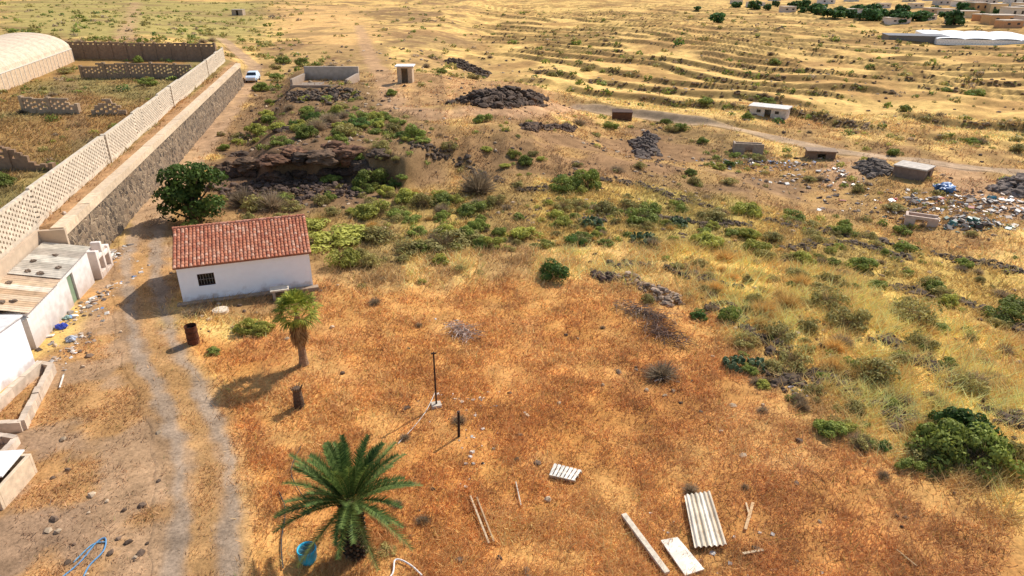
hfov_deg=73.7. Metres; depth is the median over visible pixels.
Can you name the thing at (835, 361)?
dry shrub
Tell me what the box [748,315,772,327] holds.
dry shrub
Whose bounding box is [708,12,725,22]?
valley tree
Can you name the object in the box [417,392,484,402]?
debris
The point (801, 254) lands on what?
green shrub
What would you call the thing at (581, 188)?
green shrub
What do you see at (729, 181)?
green shrub
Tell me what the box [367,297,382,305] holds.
dry shrub
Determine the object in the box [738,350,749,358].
green shrub
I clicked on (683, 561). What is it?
white panel
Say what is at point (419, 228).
green shrub
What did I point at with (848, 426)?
green shrub
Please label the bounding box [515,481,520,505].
wooden plank
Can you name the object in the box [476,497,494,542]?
wooden plank
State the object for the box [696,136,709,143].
green shrub
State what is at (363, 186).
green shrub
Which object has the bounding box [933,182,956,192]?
tarpaulin heap
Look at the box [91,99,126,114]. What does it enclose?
block wall
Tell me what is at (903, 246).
green shrub
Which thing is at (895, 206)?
green shrub
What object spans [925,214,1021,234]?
debris
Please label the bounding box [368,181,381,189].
green shrub
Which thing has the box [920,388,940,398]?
dry shrub
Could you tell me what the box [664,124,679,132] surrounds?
green shrub
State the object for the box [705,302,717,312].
dry shrub
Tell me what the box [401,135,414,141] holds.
green shrub
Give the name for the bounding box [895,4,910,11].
valley tree
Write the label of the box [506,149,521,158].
green shrub
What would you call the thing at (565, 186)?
green shrub
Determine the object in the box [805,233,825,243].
green shrub
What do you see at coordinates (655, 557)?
wooden plank
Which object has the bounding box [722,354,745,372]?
prickly pear cactus
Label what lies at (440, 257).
green shrub
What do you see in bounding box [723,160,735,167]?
green shrub
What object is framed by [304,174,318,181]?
boulder
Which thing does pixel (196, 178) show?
fig tree
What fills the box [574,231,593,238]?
green shrub
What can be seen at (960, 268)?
dry shrub
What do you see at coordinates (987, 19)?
town house
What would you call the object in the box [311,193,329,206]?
green shrub
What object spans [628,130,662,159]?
stone pile
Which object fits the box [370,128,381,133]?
green shrub
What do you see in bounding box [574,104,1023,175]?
rural road
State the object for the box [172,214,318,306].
farmhouse
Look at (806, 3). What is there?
valley tree
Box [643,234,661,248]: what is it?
dry shrub
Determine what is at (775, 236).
green shrub
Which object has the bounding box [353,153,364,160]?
green shrub
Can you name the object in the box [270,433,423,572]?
date palm
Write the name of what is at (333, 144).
rock outcrop
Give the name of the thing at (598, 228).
green shrub
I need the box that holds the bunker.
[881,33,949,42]
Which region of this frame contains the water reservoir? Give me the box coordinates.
[290,66,359,89]
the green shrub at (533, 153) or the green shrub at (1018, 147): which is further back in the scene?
the green shrub at (1018, 147)
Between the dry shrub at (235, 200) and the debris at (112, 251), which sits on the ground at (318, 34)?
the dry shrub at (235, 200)
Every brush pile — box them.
[443,320,487,344]
[612,299,686,326]
[633,317,694,351]
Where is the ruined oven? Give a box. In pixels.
[86,241,113,279]
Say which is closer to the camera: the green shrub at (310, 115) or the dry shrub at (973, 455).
the dry shrub at (973, 455)
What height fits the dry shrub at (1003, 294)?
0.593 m
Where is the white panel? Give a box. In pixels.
[661,537,703,575]
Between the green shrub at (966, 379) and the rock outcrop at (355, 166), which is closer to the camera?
the green shrub at (966, 379)
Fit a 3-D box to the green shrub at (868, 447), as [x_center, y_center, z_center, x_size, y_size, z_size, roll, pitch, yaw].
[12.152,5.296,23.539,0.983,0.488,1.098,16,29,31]
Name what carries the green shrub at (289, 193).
on the ground at (318, 34)
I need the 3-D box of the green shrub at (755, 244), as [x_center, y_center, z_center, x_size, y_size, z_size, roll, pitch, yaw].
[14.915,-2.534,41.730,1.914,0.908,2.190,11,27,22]
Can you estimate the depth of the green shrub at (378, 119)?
62.38 m
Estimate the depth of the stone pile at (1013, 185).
58.99 m
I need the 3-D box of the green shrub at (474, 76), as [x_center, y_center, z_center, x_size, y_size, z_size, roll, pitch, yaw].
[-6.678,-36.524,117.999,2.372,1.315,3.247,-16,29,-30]
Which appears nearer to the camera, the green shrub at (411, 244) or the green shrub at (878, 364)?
the green shrub at (878, 364)
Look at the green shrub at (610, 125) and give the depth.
80.56 m
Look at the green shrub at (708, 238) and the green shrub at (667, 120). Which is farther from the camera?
the green shrub at (667, 120)
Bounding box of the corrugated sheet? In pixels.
[684,491,726,547]
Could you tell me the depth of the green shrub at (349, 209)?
46.10 m
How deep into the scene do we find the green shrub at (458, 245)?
39.90 m
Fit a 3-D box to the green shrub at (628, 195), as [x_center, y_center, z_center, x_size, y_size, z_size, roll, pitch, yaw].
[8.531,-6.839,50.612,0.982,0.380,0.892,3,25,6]
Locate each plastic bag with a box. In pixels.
[55,322,67,329]
[62,315,70,319]
[65,335,76,342]
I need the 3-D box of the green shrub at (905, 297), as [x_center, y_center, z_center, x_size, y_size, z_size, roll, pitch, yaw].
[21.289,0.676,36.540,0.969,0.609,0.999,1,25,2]
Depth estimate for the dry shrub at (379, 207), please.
46.22 m
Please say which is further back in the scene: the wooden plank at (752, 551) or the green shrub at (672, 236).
the green shrub at (672, 236)
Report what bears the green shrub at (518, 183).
on the ground at (318, 34)
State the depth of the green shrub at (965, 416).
23.89 m
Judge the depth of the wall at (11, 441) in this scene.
23.62 m
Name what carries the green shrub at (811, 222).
on the ground at (318, 34)
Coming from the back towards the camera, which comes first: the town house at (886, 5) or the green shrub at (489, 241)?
the town house at (886, 5)
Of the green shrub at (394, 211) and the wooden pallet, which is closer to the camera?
the wooden pallet
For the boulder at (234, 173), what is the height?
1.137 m
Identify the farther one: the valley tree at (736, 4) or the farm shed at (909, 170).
the valley tree at (736, 4)
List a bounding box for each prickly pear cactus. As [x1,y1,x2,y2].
[579,216,604,226]
[630,231,655,244]
[669,215,689,227]
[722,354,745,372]
[746,357,768,372]
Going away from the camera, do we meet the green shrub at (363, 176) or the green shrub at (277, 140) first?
the green shrub at (363, 176)
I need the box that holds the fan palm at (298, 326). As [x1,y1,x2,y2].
[270,288,322,366]
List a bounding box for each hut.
[231,9,245,14]
[394,64,414,83]
[612,109,632,120]
[732,141,763,154]
[804,147,837,158]
[904,211,938,226]
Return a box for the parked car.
[245,71,259,81]
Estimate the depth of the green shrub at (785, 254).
41.02 m
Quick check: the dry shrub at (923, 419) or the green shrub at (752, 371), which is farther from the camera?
the green shrub at (752, 371)
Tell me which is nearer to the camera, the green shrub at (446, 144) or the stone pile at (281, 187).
the stone pile at (281, 187)
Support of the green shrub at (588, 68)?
on the ground at (318, 34)
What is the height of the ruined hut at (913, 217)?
1.200 m
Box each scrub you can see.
[0,0,1023,144]
[0,80,1023,419]
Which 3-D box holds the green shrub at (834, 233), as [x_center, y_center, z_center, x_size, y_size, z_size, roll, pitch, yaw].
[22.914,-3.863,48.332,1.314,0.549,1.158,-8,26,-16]
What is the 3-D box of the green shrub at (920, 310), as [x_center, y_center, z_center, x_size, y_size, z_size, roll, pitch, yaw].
[20.322,1.297,34.210,2.929,1.505,2.800,-3,25,-7]
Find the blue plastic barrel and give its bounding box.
[296,541,316,565]
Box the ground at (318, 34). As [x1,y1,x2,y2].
[0,0,1023,575]
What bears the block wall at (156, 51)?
on the ground at (318, 34)
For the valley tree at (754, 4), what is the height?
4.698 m
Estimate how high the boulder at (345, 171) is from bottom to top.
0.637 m
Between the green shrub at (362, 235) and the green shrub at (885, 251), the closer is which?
the green shrub at (362, 235)
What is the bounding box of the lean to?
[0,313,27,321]
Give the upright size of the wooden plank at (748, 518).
0.040 m
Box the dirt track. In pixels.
[110,38,263,575]
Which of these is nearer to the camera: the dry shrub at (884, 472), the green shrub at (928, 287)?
the dry shrub at (884, 472)
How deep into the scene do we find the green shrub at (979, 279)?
42.23 m
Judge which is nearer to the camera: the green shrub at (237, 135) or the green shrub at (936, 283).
the green shrub at (936, 283)
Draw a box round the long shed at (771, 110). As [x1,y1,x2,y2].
[748,102,792,119]
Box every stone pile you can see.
[214,166,369,203]
[286,86,366,103]
[443,57,491,77]
[445,85,548,108]
[518,122,577,132]
[589,269,615,281]
[615,271,685,306]
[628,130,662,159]
[852,157,893,177]
[985,173,1023,197]
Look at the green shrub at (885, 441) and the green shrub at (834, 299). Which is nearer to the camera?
the green shrub at (885, 441)
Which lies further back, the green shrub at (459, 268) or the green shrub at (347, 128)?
the green shrub at (347, 128)
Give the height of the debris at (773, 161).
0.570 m
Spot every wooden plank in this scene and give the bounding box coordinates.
[470,496,489,543]
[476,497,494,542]
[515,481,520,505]
[621,513,669,574]
[742,548,763,554]
[744,502,753,529]
[896,549,917,565]
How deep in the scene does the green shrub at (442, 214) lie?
44.94 m
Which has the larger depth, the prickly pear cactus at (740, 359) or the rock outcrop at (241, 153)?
the rock outcrop at (241, 153)
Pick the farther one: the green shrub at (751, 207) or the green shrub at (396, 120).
the green shrub at (396, 120)
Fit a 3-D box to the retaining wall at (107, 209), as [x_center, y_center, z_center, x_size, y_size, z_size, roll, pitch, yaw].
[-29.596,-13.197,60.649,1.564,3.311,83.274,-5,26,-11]
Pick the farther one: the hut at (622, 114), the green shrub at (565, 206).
the hut at (622, 114)
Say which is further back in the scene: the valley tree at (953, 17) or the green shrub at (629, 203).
the valley tree at (953, 17)
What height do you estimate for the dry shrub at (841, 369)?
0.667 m
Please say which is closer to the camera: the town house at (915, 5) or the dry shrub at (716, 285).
the dry shrub at (716, 285)
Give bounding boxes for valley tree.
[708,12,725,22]
[730,2,742,6]
[747,0,761,9]
[762,4,771,9]
[772,0,779,6]
[787,2,798,9]
[792,0,801,7]
[798,7,806,12]
[801,0,810,7]
[808,3,822,12]
[812,5,825,14]
[820,7,836,16]
[832,10,845,17]
[845,9,857,18]
[861,8,878,20]
[865,12,882,20]
[867,3,882,9]
[870,12,883,20]
[876,8,888,16]
[888,9,901,16]
[890,13,903,22]
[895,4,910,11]
[897,14,910,22]
[901,11,914,17]
[914,10,934,21]
[938,11,947,17]
[944,10,965,24]
[955,2,970,9]
[992,8,999,13]
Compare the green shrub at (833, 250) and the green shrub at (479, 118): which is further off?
the green shrub at (479, 118)
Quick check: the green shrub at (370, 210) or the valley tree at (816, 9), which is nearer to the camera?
the green shrub at (370, 210)
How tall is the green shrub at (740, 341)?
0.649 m
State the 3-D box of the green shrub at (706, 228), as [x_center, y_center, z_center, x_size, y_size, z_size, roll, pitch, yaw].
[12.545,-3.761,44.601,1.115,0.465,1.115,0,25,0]
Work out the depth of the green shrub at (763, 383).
26.90 m
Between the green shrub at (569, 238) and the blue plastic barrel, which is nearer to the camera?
the blue plastic barrel
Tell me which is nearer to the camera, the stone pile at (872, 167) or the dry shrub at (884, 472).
the dry shrub at (884, 472)
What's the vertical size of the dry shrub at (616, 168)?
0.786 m
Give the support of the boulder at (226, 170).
on the ground at (318, 34)
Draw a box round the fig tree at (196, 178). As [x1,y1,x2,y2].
[151,161,228,221]
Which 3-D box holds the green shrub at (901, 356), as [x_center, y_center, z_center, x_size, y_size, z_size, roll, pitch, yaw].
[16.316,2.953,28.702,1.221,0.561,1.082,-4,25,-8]
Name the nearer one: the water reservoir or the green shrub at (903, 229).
the green shrub at (903, 229)
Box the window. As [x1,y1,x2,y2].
[197,272,215,285]
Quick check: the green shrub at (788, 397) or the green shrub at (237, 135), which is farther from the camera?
the green shrub at (237, 135)
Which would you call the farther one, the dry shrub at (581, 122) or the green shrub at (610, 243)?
the dry shrub at (581, 122)
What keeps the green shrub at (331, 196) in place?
on the ground at (318, 34)
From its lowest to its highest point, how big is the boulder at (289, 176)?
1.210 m
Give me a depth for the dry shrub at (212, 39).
140.18 m
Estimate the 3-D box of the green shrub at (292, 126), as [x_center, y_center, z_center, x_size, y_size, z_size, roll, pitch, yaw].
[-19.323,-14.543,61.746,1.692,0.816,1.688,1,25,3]
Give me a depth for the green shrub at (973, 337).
32.78 m
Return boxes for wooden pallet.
[549,464,581,482]
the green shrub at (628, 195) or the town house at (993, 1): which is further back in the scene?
the town house at (993, 1)
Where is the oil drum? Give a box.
[183,323,199,345]
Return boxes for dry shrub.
[178,302,210,317]
[206,35,215,41]
[224,183,257,210]
[253,187,290,212]
[283,103,296,109]
[308,114,328,129]
[310,213,332,225]
[319,112,338,121]
[338,110,349,118]
[359,201,387,215]
[366,219,379,226]
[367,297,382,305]
[398,432,412,441]
[413,513,433,525]
[423,63,431,67]
[433,202,450,212]
[450,414,468,425]
[451,163,500,196]
[467,197,484,203]
[502,204,512,209]
[571,118,588,125]
[583,224,593,231]
[610,165,625,173]
[640,359,687,384]
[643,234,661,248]
[665,223,675,229]
[678,482,701,494]
[705,278,726,293]
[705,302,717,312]
[708,247,743,262]
[726,272,741,280]
[743,297,783,317]
[745,335,763,344]
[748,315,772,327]
[749,376,762,385]
[755,405,770,413]
[769,287,811,310]
[782,271,815,285]
[790,391,810,404]
[790,399,811,412]
[814,175,826,180]
[816,257,827,264]
[821,353,851,371]
[823,335,848,354]
[827,360,856,378]
[831,332,857,348]
[846,430,872,445]
[848,358,885,384]
[851,443,871,451]
[876,384,895,395]
[876,469,892,480]
[893,392,918,406]
[902,342,918,353]
[902,411,936,436]
[912,318,942,337]
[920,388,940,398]
[954,265,972,272]
[956,442,999,477]
[967,369,994,385]
[972,267,985,274]
[975,136,990,144]
[984,370,1003,382]
[989,287,1011,297]
[994,342,1016,356]
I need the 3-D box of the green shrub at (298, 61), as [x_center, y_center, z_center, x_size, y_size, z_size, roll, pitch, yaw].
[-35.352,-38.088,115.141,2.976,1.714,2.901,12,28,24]
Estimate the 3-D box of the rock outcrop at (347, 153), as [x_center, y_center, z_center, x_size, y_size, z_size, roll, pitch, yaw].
[-12.876,-10.461,53.866,2.666,1.617,2.360,-18,30,-33]
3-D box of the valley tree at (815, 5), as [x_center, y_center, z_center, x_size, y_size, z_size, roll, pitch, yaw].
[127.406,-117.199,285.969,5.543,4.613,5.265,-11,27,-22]
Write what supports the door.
in the outbuilding at (48, 299)
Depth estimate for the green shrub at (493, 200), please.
47.43 m
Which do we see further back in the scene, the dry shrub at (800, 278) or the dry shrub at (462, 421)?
the dry shrub at (800, 278)
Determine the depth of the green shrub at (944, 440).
22.61 m
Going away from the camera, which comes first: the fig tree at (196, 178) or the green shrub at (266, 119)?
the fig tree at (196, 178)
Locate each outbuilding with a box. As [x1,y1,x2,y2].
[0,242,94,348]
[0,315,34,391]
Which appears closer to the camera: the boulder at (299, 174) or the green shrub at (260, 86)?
the boulder at (299, 174)
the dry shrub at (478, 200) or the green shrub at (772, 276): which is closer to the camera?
the green shrub at (772, 276)
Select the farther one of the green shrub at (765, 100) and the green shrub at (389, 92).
the green shrub at (765, 100)
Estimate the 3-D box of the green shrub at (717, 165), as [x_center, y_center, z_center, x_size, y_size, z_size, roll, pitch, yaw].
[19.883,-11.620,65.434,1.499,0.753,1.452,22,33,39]
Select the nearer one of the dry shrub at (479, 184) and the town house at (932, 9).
the dry shrub at (479, 184)
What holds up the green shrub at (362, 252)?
on the ground at (318, 34)
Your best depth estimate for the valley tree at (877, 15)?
252.44 m
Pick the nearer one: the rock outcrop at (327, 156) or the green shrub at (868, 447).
the green shrub at (868, 447)
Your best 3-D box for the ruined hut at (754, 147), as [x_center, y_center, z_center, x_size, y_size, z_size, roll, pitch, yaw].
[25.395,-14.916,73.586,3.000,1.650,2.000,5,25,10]
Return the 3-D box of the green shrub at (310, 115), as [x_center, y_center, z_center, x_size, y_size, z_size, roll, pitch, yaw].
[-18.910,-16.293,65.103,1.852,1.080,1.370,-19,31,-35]
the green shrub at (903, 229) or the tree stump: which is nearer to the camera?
the tree stump
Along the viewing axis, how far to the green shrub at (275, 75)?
101.97 m
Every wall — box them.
[0,47,224,259]
[0,63,243,279]
[0,146,56,170]
[0,361,56,432]
[0,432,20,450]
[17,95,81,113]
[65,41,216,60]
[78,62,191,78]
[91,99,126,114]
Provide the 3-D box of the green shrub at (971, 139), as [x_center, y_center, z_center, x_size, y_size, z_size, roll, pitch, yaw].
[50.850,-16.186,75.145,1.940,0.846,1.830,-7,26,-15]
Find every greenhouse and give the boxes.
[0,32,74,93]
[915,30,1023,44]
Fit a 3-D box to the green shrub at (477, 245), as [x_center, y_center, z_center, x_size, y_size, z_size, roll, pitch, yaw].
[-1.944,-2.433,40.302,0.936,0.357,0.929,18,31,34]
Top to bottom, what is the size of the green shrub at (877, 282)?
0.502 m
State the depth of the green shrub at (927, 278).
39.64 m
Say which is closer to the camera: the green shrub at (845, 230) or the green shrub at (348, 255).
the green shrub at (348, 255)
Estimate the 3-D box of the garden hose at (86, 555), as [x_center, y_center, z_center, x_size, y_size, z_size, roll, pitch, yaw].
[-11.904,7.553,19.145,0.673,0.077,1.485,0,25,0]
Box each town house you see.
[730,0,742,3]
[779,6,796,12]
[817,0,835,3]
[847,8,862,12]
[878,3,891,7]
[882,17,911,24]
[908,3,924,8]
[922,7,937,13]
[927,14,937,20]
[932,0,950,4]
[937,8,956,13]
[950,0,971,6]
[950,10,980,17]
[966,2,990,11]
[971,13,987,20]
[975,0,997,2]
[980,14,1015,24]
[985,3,1008,13]
[994,19,1023,28]
[999,7,1023,14]
[1002,0,1023,5]
[1011,2,1023,6]
[1013,15,1023,25]
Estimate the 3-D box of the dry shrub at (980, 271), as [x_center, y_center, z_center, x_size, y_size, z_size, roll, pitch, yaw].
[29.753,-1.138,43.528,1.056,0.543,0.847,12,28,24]
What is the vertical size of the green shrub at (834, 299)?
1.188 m
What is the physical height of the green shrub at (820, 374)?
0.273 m
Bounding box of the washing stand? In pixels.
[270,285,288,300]
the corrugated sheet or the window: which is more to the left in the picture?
the window
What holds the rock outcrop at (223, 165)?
on the ground at (318, 34)
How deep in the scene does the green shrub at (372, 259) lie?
37.66 m
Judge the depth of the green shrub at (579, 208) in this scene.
46.84 m
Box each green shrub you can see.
[0,172,17,187]
[55,66,74,73]
[132,55,143,62]
[137,77,158,85]
[179,219,200,225]
[204,346,220,356]
[215,195,228,201]
[218,144,229,149]
[229,132,247,138]
[231,317,254,336]
[239,194,268,212]
[239,212,255,219]
[243,123,266,135]
[248,321,275,337]
[249,137,259,142]
[251,82,269,90]
[258,109,273,116]
[260,114,276,124]
[264,98,275,103]
[266,122,290,130]
[269,63,281,69]
[269,73,284,78]
[270,135,290,145]
[272,213,286,216]
[274,56,291,63]
[276,192,294,201]
[276,198,305,211]
[277,191,294,198]
[289,122,302,131]
[294,57,311,66]
[294,123,318,138]
[298,105,314,113]
[299,111,314,118]
[304,112,320,121]
[304,118,320,125]
[306,217,330,232]
[308,223,367,253]
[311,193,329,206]
[319,174,341,182]
[324,191,336,201]
[324,205,340,215]
[324,247,360,267]
[327,105,344,114]
[330,128,346,136]
[331,122,344,127]
[331,122,362,136]
[333,133,347,141]
[335,102,347,108]
[345,207,361,212]
[347,117,370,127]
[347,227,378,240]
[348,110,370,120]
[350,199,390,220]
[351,182,374,192]
[352,168,388,187]
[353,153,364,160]
[354,247,368,256]
[358,253,385,267]
[359,124,368,128]
[359,224,402,244]
[364,196,375,202]
[367,111,384,119]
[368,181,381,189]
[369,118,384,121]
[370,121,384,127]
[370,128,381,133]
[371,139,388,148]
[376,185,394,197]
[376,540,397,559]
[381,111,390,119]
[383,122,402,131]
[384,89,396,95]
[384,208,411,217]
[385,190,395,197]
[388,117,406,124]
[388,181,401,187]
[388,213,404,222]
[390,155,399,161]
[390,236,430,255]
[393,254,409,263]
[394,188,418,204]
[395,174,407,179]
[396,131,403,136]
[401,123,426,140]
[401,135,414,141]
[401,214,421,223]
[406,225,427,236]
[409,191,436,208]
[414,136,430,142]
[415,240,431,253]
[418,226,472,252]
[428,191,453,205]
[430,189,450,199]
[432,253,449,265]
[433,210,450,220]
[435,223,456,233]
[436,67,446,73]
[441,141,458,150]
[449,194,464,203]
[450,242,463,250]
[455,265,467,270]
[457,201,486,217]
[457,225,474,237]
[462,229,486,243]
[465,218,489,233]
[466,72,480,79]
[472,113,492,123]
[472,243,482,250]
[473,235,484,245]
[477,214,486,221]
[480,146,492,151]
[483,236,503,249]
[486,194,506,207]
[491,227,506,235]
[499,163,510,167]
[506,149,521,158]
[509,226,544,240]
[511,180,523,187]
[511,238,522,243]
[513,212,524,220]
[518,155,533,165]
[525,151,538,156]
[536,156,547,160]
[538,258,570,281]
[540,239,554,248]
[543,199,554,204]
[546,209,563,217]
[548,175,578,193]
[551,197,574,211]
[551,231,563,235]
[554,215,572,226]
[562,233,587,245]
[567,213,581,217]
[569,168,601,190]
[571,199,588,208]
[572,162,584,167]
[574,206,583,211]
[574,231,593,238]
[575,185,587,194]
[576,233,591,245]
[580,65,592,71]
[590,230,602,237]
[592,199,619,216]
[596,226,606,230]
[598,238,614,246]
[602,121,618,129]
[609,206,623,214]
[609,218,620,224]
[618,198,643,211]
[622,193,633,197]
[622,207,658,224]
[626,222,638,228]
[633,161,646,168]
[639,202,661,213]
[639,220,654,230]
[639,293,657,305]
[656,118,673,123]
[661,219,673,224]
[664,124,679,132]
[665,203,674,209]
[667,235,678,239]
[671,261,686,268]
[672,199,685,205]
[673,123,690,130]
[674,205,687,212]
[683,168,697,175]
[687,176,704,184]
[689,308,707,321]
[690,230,724,249]
[690,258,708,267]
[696,97,713,103]
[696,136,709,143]
[696,226,711,231]
[698,285,709,291]
[699,207,728,222]
[700,102,712,107]
[706,220,719,228]
[711,162,726,169]
[716,305,742,321]
[718,177,738,184]
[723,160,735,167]
[725,229,739,235]
[728,152,740,157]
[732,200,762,218]
[732,330,761,348]
[738,227,761,239]
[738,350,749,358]
[739,238,772,253]
[740,112,754,119]
[741,293,764,304]
[742,151,755,157]
[742,274,753,282]
[742,364,759,375]
[751,154,767,161]
[755,248,777,261]
[756,379,771,389]
[758,97,775,103]
[760,230,785,242]
[760,358,789,375]
[763,320,797,342]
[767,275,780,281]
[769,58,781,64]
[777,345,813,372]
[780,252,794,260]
[783,209,805,221]
[784,394,795,400]
[785,266,813,277]
[792,250,816,265]
[798,317,820,334]
[798,337,812,344]
[800,227,822,235]
[800,299,813,307]
[801,344,816,353]
[803,176,817,181]
[803,382,824,395]
[804,219,821,227]
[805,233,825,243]
[809,281,832,293]
[809,285,850,310]
[813,271,850,289]
[813,418,848,439]
[816,371,830,377]
[823,246,837,253]
[824,305,872,333]
[826,257,841,264]
[828,230,842,237]
[831,225,856,236]
[833,403,841,410]
[834,417,850,424]
[836,219,852,227]
[840,356,859,372]
[841,422,864,432]
[845,399,866,419]
[849,257,879,271]
[849,432,877,450]
[851,183,864,193]
[853,356,902,384]
[861,372,886,381]
[862,231,878,239]
[862,439,877,449]
[867,279,887,287]
[871,239,884,246]
[876,439,892,451]
[880,202,907,212]
[880,248,892,256]
[886,148,903,155]
[887,297,947,326]
[888,352,914,365]
[889,397,902,406]
[891,240,918,252]
[892,225,912,235]
[894,456,929,474]
[895,104,912,111]
[899,269,914,276]
[899,296,917,303]
[903,329,942,351]
[903,439,943,464]
[904,417,973,476]
[908,420,954,438]
[912,275,945,286]
[918,344,928,351]
[921,279,946,289]
[923,472,935,480]
[925,284,936,294]
[925,322,951,331]
[927,406,1006,438]
[929,285,961,299]
[932,397,955,407]
[933,294,958,307]
[938,356,959,369]
[940,87,952,91]
[953,371,992,395]
[954,257,975,268]
[962,230,979,236]
[962,333,978,342]
[963,137,982,144]
[963,421,1023,480]
[964,88,985,96]
[973,276,985,283]
[981,301,1023,324]
[983,317,1009,328]
[998,294,1023,310]
[1009,143,1023,152]
[1009,439,1023,461]
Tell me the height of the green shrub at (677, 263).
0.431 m
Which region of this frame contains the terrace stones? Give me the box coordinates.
[477,4,1023,129]
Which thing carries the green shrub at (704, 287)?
on the ground at (318, 34)
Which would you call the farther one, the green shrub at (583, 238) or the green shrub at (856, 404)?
the green shrub at (583, 238)
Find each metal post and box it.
[430,352,441,409]
[457,410,459,436]
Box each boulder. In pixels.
[222,166,229,174]
[228,168,242,178]
[243,169,257,177]
[256,173,265,181]
[264,170,285,182]
[285,171,293,180]
[291,170,306,178]
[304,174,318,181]
[316,168,333,176]
[332,167,342,175]
[340,168,352,175]
[365,167,379,178]
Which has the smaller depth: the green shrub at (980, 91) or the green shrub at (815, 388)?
the green shrub at (815, 388)
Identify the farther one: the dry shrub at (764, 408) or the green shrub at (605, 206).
the green shrub at (605, 206)
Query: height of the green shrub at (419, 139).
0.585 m
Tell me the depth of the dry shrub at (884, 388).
26.41 m
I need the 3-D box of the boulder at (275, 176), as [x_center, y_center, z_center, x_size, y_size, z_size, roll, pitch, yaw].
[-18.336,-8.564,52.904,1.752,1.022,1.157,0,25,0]
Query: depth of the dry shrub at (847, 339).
29.92 m
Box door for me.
[66,274,77,302]
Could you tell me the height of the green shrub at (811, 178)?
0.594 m
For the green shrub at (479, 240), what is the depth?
40.46 m
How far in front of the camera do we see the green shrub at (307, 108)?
69.13 m
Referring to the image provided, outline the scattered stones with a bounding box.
[44,43,1023,575]
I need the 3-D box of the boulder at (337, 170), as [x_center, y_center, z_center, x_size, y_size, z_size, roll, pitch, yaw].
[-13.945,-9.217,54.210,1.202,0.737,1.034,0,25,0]
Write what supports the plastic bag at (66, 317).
on the debris at (73, 316)
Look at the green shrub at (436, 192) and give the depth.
49.05 m
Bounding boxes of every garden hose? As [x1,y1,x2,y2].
[63,537,106,575]
[73,541,104,562]
[279,492,284,568]
[390,558,422,575]
[398,393,434,443]
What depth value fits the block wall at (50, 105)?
63.50 m
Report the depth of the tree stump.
25.62 m
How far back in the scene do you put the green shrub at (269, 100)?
84.06 m
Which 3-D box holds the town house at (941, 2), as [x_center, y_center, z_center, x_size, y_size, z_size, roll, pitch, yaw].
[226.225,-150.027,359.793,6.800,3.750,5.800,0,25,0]
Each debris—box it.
[34,260,149,351]
[35,311,108,373]
[62,211,133,259]
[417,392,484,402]
[459,414,496,487]
[606,512,823,575]
[696,156,838,171]
[743,157,935,200]
[816,188,1023,217]
[841,201,1023,229]
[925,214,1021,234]
[934,190,1023,226]
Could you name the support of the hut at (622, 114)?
on the ground at (318, 34)
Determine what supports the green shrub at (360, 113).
on the ground at (318, 34)
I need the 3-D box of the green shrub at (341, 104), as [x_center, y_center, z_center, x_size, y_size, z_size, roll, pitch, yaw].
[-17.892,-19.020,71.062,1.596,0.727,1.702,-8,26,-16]
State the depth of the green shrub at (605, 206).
46.17 m
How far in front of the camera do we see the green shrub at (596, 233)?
41.83 m
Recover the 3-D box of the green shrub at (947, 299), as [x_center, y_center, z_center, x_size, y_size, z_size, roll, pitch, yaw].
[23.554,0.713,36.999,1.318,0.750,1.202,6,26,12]
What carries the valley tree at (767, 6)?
on the ground at (318, 34)
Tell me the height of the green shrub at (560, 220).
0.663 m
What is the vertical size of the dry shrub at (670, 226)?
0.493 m
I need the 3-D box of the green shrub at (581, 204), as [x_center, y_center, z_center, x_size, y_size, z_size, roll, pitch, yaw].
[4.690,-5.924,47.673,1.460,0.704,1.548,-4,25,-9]
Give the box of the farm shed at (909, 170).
[892,160,935,180]
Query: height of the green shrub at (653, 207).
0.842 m
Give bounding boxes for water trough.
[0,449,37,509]
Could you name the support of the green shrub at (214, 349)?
on the ground at (318, 34)
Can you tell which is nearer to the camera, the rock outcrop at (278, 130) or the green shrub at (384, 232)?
the green shrub at (384, 232)
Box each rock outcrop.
[203,182,221,191]
[213,160,233,173]
[228,150,248,156]
[231,157,259,173]
[255,154,291,166]
[272,126,289,132]
[272,145,307,157]
[284,152,308,165]
[306,148,342,165]
[320,140,346,148]
[332,144,365,165]
[349,158,369,176]
[366,148,389,160]
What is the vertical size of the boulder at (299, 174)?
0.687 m
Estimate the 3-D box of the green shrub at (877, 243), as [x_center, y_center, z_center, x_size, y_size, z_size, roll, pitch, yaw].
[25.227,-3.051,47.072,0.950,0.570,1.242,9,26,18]
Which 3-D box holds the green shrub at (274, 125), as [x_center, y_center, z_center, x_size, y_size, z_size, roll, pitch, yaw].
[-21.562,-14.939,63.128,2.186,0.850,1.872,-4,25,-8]
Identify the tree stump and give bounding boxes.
[290,382,304,409]
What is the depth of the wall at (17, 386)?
26.20 m
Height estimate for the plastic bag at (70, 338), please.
0.312 m
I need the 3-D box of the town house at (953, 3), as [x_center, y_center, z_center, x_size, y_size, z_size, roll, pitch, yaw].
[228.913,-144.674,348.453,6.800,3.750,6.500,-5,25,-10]
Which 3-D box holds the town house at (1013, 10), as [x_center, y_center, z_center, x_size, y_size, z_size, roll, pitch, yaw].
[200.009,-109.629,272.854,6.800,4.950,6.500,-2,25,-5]
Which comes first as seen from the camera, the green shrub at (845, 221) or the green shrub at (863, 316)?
the green shrub at (863, 316)

